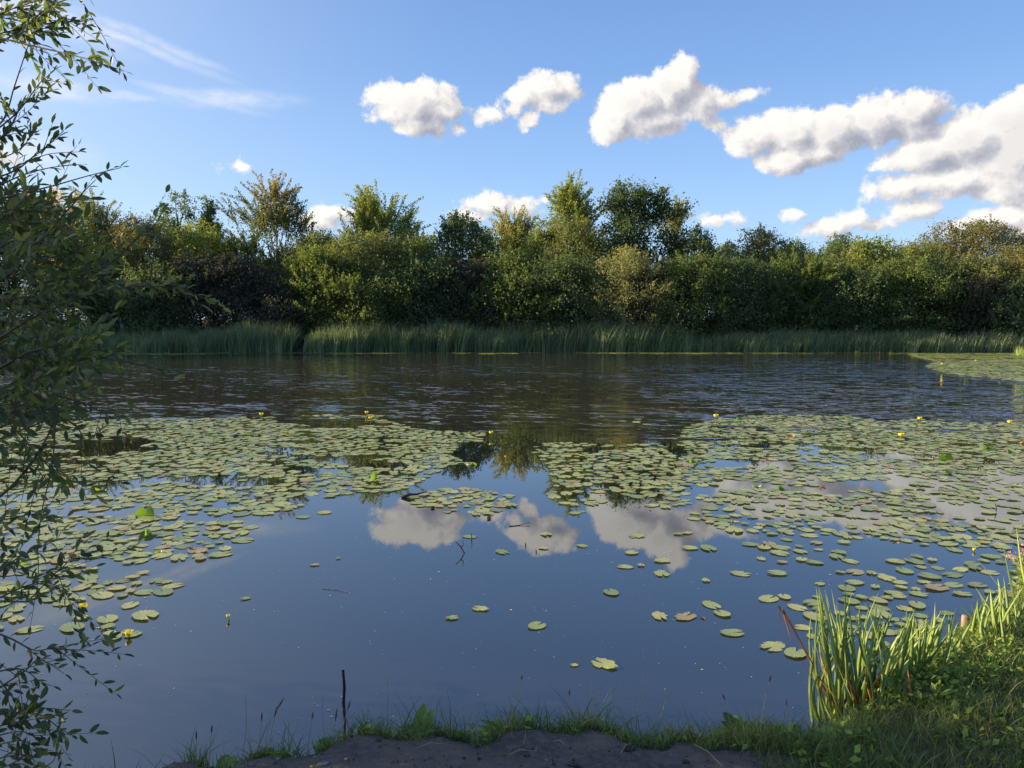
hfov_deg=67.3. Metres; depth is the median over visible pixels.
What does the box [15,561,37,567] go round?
lily pad
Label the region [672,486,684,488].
lily pad
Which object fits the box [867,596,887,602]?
lily pad
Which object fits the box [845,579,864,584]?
lily pad
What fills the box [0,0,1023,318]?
sky
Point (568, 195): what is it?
ash tree
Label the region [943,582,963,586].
lily pad
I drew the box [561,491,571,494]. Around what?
lily pad
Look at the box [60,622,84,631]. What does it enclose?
lily pad
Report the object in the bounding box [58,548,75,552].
lily pad
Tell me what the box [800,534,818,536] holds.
lily pad
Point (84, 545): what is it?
lily pad
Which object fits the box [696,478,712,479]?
lily pad
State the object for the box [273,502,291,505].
lily pad
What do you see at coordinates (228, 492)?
lily pad
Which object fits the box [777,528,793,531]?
lily pad
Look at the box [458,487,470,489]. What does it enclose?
lily pad
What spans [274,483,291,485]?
lily pad
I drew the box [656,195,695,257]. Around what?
aspen tree
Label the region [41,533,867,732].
floating specks
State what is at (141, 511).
raised lily pad
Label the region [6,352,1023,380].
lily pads
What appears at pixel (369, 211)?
cherry plum tree
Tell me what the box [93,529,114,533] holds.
lily pad
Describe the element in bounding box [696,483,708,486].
lily pad
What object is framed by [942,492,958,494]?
lily pad
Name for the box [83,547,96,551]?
lily pad
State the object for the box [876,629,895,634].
lily pad
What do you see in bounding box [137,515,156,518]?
lily pad
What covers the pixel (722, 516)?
lily pad
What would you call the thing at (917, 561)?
lily pad
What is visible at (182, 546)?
lily pad
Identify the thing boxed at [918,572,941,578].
lily pad
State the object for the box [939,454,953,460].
raised lily pad
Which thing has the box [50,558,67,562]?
lily pad
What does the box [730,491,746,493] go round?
lily pad
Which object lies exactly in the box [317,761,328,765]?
pebble
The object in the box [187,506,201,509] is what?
lily pad
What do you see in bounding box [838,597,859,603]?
lily pad
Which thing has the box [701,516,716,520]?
lily pad
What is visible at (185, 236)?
maple tree
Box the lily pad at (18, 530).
[14,528,32,532]
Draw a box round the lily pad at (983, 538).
[977,536,992,539]
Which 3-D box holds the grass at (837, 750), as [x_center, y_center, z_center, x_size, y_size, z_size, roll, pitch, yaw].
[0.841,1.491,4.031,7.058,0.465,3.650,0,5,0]
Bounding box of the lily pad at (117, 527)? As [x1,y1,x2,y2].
[112,525,128,528]
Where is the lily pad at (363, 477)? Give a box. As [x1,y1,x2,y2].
[355,476,368,478]
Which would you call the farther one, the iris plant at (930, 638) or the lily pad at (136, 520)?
the lily pad at (136, 520)
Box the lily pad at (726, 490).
[718,489,734,492]
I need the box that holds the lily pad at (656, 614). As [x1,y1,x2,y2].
[652,611,666,619]
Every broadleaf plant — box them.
[210,754,237,767]
[249,747,282,759]
[314,737,336,753]
[397,703,434,735]
[447,729,473,740]
[473,717,523,736]
[711,712,756,734]
[766,724,804,737]
[806,726,844,750]
[837,721,875,739]
[904,689,959,714]
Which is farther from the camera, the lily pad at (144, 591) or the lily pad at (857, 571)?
the lily pad at (857, 571)
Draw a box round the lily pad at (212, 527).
[205,526,219,529]
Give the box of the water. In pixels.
[0,352,1023,767]
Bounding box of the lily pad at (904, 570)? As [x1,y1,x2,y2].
[895,567,913,572]
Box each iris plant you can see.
[778,588,936,725]
[896,608,987,701]
[964,528,1023,646]
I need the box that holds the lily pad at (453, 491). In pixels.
[445,489,458,492]
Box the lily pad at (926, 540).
[914,538,934,541]
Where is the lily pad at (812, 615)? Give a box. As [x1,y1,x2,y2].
[803,611,826,620]
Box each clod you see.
[567,761,581,767]
[623,745,635,751]
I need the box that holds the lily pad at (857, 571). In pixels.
[846,569,864,574]
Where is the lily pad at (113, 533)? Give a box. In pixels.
[109,531,124,534]
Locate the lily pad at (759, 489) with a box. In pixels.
[753,487,766,490]
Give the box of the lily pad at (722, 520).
[715,518,729,521]
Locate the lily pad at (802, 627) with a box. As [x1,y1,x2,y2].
[794,624,812,629]
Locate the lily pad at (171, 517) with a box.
[161,515,177,518]
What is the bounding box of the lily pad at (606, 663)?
[591,657,617,668]
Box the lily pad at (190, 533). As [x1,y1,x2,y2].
[183,532,197,535]
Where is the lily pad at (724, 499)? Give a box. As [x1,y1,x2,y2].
[715,498,731,500]
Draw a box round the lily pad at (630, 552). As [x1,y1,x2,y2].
[625,550,638,553]
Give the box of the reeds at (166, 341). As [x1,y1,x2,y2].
[0,323,197,352]
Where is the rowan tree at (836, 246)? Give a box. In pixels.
[813,232,872,326]
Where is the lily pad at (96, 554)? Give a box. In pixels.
[83,553,102,557]
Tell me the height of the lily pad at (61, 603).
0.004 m
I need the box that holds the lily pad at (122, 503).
[116,502,131,505]
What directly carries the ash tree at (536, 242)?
on the ground at (497, 755)
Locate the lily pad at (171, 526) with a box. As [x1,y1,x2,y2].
[162,523,182,528]
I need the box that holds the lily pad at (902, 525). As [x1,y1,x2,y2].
[892,522,912,527]
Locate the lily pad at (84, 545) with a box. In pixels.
[72,544,92,549]
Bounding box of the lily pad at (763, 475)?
[757,474,771,477]
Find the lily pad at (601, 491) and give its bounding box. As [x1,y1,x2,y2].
[590,490,605,492]
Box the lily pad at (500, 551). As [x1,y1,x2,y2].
[496,549,508,553]
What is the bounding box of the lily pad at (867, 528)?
[862,526,876,530]
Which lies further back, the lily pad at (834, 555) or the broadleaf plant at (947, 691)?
the lily pad at (834, 555)
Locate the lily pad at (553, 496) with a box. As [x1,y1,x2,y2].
[548,495,560,498]
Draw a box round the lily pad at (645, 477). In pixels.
[640,476,653,478]
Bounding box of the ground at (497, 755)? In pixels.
[5,319,1023,767]
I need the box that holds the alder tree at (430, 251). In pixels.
[383,231,454,330]
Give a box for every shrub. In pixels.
[1,261,148,333]
[78,256,212,338]
[212,280,321,341]
[265,234,379,340]
[302,261,441,337]
[363,247,486,331]
[413,256,515,330]
[447,264,572,340]
[502,247,621,336]
[606,249,691,330]
[628,247,776,344]
[676,250,814,337]
[742,244,865,334]
[798,260,924,337]
[840,250,975,337]
[894,263,1016,338]
[948,271,1023,339]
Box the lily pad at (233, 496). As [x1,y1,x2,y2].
[225,494,241,497]
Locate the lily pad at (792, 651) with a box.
[784,647,805,656]
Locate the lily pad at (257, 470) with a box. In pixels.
[248,469,263,471]
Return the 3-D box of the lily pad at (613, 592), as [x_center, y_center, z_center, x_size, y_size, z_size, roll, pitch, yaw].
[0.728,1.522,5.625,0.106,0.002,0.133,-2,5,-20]
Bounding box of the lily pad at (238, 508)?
[229,506,245,509]
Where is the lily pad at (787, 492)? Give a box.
[778,491,794,493]
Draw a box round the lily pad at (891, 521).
[880,520,897,524]
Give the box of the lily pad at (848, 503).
[840,501,856,504]
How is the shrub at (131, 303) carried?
on the ground at (497, 755)
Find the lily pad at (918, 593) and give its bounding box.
[908,591,928,595]
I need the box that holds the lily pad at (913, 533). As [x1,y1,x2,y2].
[902,531,922,534]
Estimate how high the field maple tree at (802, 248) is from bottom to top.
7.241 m
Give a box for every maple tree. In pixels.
[145,214,251,325]
[464,243,554,328]
[715,221,790,333]
[769,236,822,332]
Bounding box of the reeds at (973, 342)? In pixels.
[946,327,1023,352]
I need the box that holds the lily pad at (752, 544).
[742,542,759,545]
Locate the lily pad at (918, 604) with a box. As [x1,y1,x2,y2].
[909,600,925,607]
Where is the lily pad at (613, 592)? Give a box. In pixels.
[603,589,618,594]
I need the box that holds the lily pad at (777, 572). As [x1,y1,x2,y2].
[767,570,786,574]
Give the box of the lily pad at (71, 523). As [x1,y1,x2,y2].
[60,522,77,525]
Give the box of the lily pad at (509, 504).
[504,502,517,505]
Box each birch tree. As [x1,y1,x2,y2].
[42,185,134,334]
[526,213,618,325]
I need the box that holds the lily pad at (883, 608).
[869,604,889,610]
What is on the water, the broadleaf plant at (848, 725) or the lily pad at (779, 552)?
the lily pad at (779, 552)
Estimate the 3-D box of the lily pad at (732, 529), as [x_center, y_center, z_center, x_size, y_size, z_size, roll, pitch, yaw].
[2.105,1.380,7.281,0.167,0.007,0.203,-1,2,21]
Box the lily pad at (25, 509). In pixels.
[20,507,34,511]
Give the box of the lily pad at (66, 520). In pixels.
[51,519,73,522]
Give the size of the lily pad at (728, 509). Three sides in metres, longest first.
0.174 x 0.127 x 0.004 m
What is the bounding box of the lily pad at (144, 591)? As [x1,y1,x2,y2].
[134,589,153,594]
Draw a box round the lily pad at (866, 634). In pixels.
[856,630,875,638]
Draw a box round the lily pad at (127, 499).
[119,498,136,501]
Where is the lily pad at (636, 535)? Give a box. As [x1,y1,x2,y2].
[629,534,644,537]
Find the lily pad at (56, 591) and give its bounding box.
[55,587,72,593]
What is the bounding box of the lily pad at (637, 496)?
[630,495,645,497]
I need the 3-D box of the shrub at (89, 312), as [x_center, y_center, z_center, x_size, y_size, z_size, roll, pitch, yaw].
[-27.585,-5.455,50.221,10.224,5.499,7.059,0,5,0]
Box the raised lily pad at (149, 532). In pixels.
[143,529,151,534]
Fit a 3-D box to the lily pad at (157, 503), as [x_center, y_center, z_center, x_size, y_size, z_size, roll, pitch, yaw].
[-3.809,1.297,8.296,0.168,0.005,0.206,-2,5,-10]
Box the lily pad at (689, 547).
[682,545,697,548]
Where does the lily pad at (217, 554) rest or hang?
on the water
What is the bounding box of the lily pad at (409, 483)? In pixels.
[401,482,414,485]
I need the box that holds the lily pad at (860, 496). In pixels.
[850,494,864,497]
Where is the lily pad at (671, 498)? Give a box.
[665,497,679,499]
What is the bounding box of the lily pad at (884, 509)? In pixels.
[877,508,891,511]
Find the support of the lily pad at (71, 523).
on the water
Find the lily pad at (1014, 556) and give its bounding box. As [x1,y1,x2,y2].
[1001,553,1022,559]
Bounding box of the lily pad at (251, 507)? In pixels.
[245,505,260,509]
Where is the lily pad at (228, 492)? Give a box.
[220,491,235,494]
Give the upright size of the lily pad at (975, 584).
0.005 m
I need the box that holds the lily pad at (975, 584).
[968,582,987,586]
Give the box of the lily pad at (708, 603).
[702,600,720,608]
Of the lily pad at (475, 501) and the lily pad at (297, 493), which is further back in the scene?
the lily pad at (297, 493)
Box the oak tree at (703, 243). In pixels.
[653,221,736,335]
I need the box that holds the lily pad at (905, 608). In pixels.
[896,605,913,610]
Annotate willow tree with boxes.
[0,205,79,332]
[58,219,187,329]
[86,207,192,332]
[192,230,272,330]
[219,245,293,324]
[405,230,451,313]
[464,229,528,322]
[474,204,544,322]
[570,241,675,333]
[578,234,653,325]
[678,241,762,333]
[889,239,980,273]
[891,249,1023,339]
[892,214,1023,271]
[980,240,1023,337]
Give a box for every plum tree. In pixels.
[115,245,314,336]
[326,179,439,312]
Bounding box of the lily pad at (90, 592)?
[87,588,103,594]
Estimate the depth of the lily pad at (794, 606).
5.33 m
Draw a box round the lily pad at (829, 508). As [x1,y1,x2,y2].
[823,506,838,510]
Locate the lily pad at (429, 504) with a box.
[422,503,438,505]
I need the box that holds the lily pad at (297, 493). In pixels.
[286,492,304,495]
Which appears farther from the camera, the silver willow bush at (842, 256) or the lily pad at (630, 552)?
the silver willow bush at (842, 256)
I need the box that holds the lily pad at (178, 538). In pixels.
[170,536,191,540]
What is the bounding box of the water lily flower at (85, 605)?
[79,603,87,607]
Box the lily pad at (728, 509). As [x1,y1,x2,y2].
[722,507,734,510]
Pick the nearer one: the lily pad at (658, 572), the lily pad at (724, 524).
the lily pad at (658, 572)
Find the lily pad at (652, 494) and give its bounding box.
[643,493,656,496]
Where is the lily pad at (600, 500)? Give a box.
[595,499,607,502]
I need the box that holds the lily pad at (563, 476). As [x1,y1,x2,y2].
[558,475,571,477]
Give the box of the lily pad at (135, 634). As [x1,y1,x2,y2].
[124,630,141,636]
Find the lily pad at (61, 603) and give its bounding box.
[52,600,73,605]
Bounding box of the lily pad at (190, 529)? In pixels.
[182,527,199,531]
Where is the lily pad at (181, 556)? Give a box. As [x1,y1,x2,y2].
[170,553,188,560]
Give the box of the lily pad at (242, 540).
[231,537,253,542]
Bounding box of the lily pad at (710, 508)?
[701,506,717,509]
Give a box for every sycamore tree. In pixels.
[146,188,201,262]
[193,194,227,295]
[424,208,500,320]
[580,174,698,324]
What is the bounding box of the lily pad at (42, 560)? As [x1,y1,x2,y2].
[31,558,50,563]
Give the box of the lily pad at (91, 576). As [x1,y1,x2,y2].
[78,574,97,581]
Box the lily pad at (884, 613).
[871,608,890,618]
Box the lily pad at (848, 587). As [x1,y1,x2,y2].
[838,585,855,590]
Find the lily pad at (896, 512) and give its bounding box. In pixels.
[886,511,902,514]
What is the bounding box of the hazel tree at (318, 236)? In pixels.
[274,226,354,338]
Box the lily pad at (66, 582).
[51,580,70,587]
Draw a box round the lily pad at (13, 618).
[8,615,24,621]
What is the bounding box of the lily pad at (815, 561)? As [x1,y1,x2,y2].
[806,559,823,563]
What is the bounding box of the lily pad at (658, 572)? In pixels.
[654,569,669,575]
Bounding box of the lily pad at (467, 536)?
[462,535,475,537]
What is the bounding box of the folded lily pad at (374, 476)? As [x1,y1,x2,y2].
[371,471,376,479]
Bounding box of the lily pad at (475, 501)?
[471,498,484,502]
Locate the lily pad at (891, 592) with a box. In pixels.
[884,590,901,594]
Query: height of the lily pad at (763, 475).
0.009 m
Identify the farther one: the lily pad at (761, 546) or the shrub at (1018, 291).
the shrub at (1018, 291)
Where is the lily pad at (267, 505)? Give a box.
[258,504,275,507]
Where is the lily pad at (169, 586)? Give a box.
[161,583,184,588]
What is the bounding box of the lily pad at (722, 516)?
[715,514,730,517]
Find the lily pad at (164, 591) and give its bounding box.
[153,588,172,594]
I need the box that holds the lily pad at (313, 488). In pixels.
[308,487,320,490]
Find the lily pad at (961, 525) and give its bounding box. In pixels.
[951,523,970,527]
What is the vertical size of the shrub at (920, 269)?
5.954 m
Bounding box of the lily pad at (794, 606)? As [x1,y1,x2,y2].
[787,603,806,610]
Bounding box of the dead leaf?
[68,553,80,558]
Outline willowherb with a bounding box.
[1006,544,1023,600]
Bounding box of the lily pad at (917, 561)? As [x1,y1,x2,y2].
[903,557,924,563]
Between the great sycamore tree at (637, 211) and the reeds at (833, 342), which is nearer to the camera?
the reeds at (833, 342)
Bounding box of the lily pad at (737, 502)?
[731,500,743,503]
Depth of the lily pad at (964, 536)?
7.07 m
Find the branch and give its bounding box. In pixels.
[401,491,425,497]
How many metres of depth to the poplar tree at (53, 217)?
65.08 m
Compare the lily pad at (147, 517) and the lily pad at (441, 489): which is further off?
the lily pad at (441, 489)
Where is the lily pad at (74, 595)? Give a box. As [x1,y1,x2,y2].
[64,593,79,598]
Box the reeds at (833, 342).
[691,323,965,352]
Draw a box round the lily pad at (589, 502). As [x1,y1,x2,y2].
[584,501,598,504]
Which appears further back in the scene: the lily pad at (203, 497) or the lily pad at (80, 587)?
the lily pad at (203, 497)
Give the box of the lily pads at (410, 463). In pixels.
[0,414,1023,645]
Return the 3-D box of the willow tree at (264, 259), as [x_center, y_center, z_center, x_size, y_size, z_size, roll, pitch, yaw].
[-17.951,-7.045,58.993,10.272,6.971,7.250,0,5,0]
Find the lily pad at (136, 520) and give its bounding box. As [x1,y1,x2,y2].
[129,519,144,521]
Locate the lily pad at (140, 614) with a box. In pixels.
[131,610,158,619]
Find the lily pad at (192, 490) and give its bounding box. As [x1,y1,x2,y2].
[183,489,198,491]
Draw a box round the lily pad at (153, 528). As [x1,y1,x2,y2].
[143,527,162,530]
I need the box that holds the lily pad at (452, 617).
[446,615,458,618]
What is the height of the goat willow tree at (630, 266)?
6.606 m
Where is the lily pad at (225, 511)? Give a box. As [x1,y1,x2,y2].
[218,509,232,513]
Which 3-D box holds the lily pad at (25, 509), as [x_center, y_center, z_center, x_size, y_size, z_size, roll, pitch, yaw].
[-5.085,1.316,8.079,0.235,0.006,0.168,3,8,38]
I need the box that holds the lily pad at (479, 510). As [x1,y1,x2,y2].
[474,508,488,512]
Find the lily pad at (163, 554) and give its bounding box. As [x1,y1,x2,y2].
[151,552,172,558]
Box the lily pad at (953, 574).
[942,572,962,577]
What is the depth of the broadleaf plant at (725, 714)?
3.54 m
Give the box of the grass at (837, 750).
[5,581,1023,767]
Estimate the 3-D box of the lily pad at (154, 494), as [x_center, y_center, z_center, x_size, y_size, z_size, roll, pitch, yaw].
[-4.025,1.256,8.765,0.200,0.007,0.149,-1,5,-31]
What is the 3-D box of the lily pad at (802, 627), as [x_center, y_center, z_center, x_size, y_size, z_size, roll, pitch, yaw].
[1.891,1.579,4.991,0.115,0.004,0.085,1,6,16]
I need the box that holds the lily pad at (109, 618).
[97,614,117,622]
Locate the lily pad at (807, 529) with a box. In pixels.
[797,527,814,531]
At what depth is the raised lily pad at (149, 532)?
7.13 m
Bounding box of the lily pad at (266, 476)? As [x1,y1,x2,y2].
[260,475,271,477]
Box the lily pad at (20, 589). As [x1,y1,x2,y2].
[9,585,31,591]
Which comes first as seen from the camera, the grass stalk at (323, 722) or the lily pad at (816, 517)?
the grass stalk at (323, 722)
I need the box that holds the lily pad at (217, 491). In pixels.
[212,490,224,492]
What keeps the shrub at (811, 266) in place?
on the ground at (497, 755)
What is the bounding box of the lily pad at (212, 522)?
[206,521,219,524]
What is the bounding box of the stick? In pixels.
[342,670,345,703]
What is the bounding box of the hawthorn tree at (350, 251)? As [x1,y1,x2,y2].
[301,224,447,330]
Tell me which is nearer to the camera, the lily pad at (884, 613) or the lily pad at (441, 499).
the lily pad at (884, 613)
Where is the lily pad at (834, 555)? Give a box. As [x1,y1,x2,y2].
[829,553,843,558]
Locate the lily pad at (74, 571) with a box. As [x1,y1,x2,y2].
[57,569,79,574]
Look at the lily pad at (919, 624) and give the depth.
5.00 m
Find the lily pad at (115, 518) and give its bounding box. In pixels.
[108,517,123,520]
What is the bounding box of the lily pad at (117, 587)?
[107,585,125,589]
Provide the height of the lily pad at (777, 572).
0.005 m
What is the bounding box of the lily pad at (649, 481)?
[642,480,657,482]
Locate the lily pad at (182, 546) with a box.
[175,544,190,548]
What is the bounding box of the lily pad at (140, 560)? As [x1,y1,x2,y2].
[131,558,149,562]
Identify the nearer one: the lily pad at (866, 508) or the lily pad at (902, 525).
the lily pad at (902, 525)
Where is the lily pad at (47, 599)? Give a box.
[40,594,58,601]
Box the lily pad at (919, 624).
[918,623,935,630]
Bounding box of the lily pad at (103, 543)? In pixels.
[94,541,113,545]
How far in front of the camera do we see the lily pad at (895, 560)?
6.36 m
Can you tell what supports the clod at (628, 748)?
on the ground at (497, 755)
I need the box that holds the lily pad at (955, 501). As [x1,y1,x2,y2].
[948,500,963,503]
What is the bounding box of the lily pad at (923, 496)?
[914,494,930,498]
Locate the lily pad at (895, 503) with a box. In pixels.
[886,502,903,504]
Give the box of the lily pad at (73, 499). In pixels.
[65,497,84,500]
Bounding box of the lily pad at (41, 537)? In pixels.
[36,534,52,539]
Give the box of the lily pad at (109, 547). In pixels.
[103,544,122,550]
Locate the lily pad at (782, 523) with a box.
[774,521,788,525]
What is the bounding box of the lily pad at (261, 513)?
[252,511,268,514]
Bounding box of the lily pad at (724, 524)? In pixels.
[714,522,729,526]
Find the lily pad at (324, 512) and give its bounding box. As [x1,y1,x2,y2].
[317,510,331,513]
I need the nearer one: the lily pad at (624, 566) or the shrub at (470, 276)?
the lily pad at (624, 566)
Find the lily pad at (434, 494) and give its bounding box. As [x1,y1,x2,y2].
[428,493,441,495]
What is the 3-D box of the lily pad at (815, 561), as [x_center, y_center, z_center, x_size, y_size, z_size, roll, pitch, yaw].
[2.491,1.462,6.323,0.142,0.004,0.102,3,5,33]
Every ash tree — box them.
[519,169,615,322]
[520,221,578,324]
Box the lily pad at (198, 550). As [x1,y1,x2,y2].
[187,547,208,552]
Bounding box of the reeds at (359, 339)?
[303,315,699,352]
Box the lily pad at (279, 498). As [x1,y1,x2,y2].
[274,497,286,500]
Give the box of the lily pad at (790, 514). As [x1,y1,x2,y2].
[785,512,799,517]
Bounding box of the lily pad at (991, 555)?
[980,554,1002,557]
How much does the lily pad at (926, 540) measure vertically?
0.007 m
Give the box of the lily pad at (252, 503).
[243,502,259,505]
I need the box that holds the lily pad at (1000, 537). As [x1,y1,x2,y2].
[988,535,1010,539]
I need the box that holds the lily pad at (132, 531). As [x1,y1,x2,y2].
[123,530,142,533]
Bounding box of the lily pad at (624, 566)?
[617,565,632,567]
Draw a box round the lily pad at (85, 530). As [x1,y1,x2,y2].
[76,528,95,532]
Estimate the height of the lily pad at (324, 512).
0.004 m
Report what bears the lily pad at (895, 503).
on the water
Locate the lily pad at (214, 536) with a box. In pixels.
[208,534,220,537]
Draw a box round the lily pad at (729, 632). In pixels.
[720,629,743,635]
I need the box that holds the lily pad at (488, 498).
[483,496,495,499]
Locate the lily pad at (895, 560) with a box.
[885,558,905,562]
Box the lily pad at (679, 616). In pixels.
[674,612,696,619]
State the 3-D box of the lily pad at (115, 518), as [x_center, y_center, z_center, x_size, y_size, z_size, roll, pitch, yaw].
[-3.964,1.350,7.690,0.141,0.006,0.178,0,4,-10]
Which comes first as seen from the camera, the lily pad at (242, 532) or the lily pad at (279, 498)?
the lily pad at (242, 532)
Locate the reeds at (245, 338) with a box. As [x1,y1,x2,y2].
[181,313,306,352]
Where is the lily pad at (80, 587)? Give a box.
[72,583,91,590]
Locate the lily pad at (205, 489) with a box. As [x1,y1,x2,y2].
[199,488,212,491]
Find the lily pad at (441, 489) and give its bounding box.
[437,488,451,490]
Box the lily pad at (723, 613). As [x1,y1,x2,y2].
[714,610,730,615]
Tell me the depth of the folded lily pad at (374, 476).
9.55 m
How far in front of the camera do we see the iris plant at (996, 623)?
4.39 m
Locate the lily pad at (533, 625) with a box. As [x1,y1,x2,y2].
[528,621,545,628]
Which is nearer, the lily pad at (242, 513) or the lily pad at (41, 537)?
the lily pad at (41, 537)
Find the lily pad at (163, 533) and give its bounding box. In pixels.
[150,531,172,536]
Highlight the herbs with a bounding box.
[3,566,1023,767]
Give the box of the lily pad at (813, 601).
[803,599,818,605]
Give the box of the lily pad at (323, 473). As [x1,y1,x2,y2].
[318,472,332,474]
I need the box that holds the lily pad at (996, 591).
[995,590,1015,596]
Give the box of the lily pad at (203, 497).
[195,495,213,498]
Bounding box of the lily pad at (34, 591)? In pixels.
[26,588,48,593]
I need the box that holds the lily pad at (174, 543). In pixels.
[165,540,185,545]
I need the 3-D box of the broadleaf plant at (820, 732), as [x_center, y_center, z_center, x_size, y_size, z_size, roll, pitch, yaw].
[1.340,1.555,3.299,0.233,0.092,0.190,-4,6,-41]
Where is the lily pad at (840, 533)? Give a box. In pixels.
[831,530,847,535]
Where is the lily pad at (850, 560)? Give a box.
[841,558,859,563]
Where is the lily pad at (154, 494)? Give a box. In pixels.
[150,493,168,495]
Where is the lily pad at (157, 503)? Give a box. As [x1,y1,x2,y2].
[150,502,166,506]
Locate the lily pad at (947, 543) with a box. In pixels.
[938,541,958,545]
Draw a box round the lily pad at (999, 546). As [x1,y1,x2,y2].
[989,544,1011,548]
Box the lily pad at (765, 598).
[758,595,778,601]
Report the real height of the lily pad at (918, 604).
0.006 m
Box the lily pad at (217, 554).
[208,551,232,556]
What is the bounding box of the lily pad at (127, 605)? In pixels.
[121,601,139,608]
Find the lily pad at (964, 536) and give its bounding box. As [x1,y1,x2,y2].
[954,533,971,539]
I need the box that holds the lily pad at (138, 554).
[130,552,152,556]
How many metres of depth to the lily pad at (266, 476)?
9.76 m
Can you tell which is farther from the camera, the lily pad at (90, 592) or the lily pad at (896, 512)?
the lily pad at (896, 512)
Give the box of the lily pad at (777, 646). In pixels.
[759,641,784,650]
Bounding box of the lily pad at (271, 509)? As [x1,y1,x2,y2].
[262,507,280,510]
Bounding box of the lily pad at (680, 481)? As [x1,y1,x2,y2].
[670,480,685,482]
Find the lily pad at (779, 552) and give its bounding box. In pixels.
[770,550,789,555]
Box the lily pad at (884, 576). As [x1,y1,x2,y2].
[877,573,896,580]
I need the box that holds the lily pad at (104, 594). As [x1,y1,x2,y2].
[91,591,113,598]
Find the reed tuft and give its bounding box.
[1014,347,1023,355]
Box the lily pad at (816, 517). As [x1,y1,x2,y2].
[808,515,826,519]
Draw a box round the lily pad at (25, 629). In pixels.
[15,625,43,632]
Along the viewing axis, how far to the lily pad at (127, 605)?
5.38 m
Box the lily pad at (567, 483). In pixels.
[559,482,575,485]
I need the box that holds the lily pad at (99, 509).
[88,507,108,510]
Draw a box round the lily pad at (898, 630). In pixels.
[894,629,910,635]
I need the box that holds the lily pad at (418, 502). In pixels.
[410,501,423,503]
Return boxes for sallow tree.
[824,233,935,332]
[890,238,961,327]
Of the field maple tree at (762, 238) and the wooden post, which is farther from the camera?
the field maple tree at (762, 238)
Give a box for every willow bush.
[0,0,231,767]
[812,246,871,323]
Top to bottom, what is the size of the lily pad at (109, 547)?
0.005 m
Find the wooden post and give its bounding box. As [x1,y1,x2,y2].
[960,614,969,629]
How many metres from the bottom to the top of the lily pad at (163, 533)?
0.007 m
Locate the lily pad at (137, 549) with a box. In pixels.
[124,548,142,552]
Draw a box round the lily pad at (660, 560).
[653,558,670,561]
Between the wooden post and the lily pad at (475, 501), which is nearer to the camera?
the wooden post
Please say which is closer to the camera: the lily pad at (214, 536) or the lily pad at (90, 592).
the lily pad at (90, 592)
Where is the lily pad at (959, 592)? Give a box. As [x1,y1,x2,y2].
[952,591,972,595]
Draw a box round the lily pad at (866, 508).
[861,507,877,510]
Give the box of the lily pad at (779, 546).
[770,544,790,549]
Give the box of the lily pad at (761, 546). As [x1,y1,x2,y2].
[757,544,770,548]
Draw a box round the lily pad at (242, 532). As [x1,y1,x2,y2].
[232,530,248,534]
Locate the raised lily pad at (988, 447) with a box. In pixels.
[982,446,993,449]
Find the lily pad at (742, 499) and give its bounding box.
[736,498,752,500]
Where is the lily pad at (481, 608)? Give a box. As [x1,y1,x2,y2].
[472,605,488,610]
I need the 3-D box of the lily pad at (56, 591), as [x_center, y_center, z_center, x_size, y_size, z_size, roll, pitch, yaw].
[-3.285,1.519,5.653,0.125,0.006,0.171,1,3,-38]
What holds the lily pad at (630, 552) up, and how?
on the water
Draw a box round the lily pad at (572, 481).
[566,480,580,482]
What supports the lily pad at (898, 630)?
on the water
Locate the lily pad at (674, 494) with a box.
[665,493,680,496]
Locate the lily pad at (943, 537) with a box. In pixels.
[933,535,953,538]
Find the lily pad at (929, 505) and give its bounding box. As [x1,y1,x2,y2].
[922,503,936,506]
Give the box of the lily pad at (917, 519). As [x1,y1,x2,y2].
[908,517,926,521]
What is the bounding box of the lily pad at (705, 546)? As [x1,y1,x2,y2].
[700,544,716,549]
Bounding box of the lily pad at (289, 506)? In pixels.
[284,505,296,508]
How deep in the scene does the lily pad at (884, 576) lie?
5.94 m
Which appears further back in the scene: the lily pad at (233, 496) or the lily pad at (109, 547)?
the lily pad at (233, 496)
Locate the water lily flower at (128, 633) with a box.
[125,630,131,637]
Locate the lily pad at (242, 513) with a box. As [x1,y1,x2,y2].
[233,511,251,515]
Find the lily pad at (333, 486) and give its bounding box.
[327,485,341,488]
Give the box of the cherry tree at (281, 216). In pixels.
[203,168,330,321]
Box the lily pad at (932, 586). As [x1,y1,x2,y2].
[925,583,949,590]
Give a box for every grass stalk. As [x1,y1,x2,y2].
[195,731,196,767]
[208,726,212,767]
[240,694,246,763]
[258,714,262,754]
[266,698,283,754]
[266,707,276,755]
[306,713,313,755]
[322,698,326,748]
[331,710,336,746]
[342,700,350,738]
[386,682,387,733]
[510,676,522,723]
[643,648,651,740]
[760,675,770,731]
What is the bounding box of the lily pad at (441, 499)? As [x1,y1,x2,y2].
[434,497,446,500]
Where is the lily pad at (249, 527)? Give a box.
[241,525,258,528]
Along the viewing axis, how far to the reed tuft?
42.00 m
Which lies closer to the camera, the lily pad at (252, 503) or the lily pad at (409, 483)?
the lily pad at (252, 503)
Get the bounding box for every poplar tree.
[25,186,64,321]
[52,191,90,327]
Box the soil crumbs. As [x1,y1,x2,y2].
[166,728,806,767]
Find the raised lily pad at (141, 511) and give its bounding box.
[135,506,153,516]
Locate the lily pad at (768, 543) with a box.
[762,541,775,544]
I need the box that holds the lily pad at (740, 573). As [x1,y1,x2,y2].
[730,570,751,575]
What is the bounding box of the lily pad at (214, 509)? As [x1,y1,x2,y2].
[204,508,219,510]
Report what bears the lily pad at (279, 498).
on the water
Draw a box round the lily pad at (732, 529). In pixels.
[725,527,742,531]

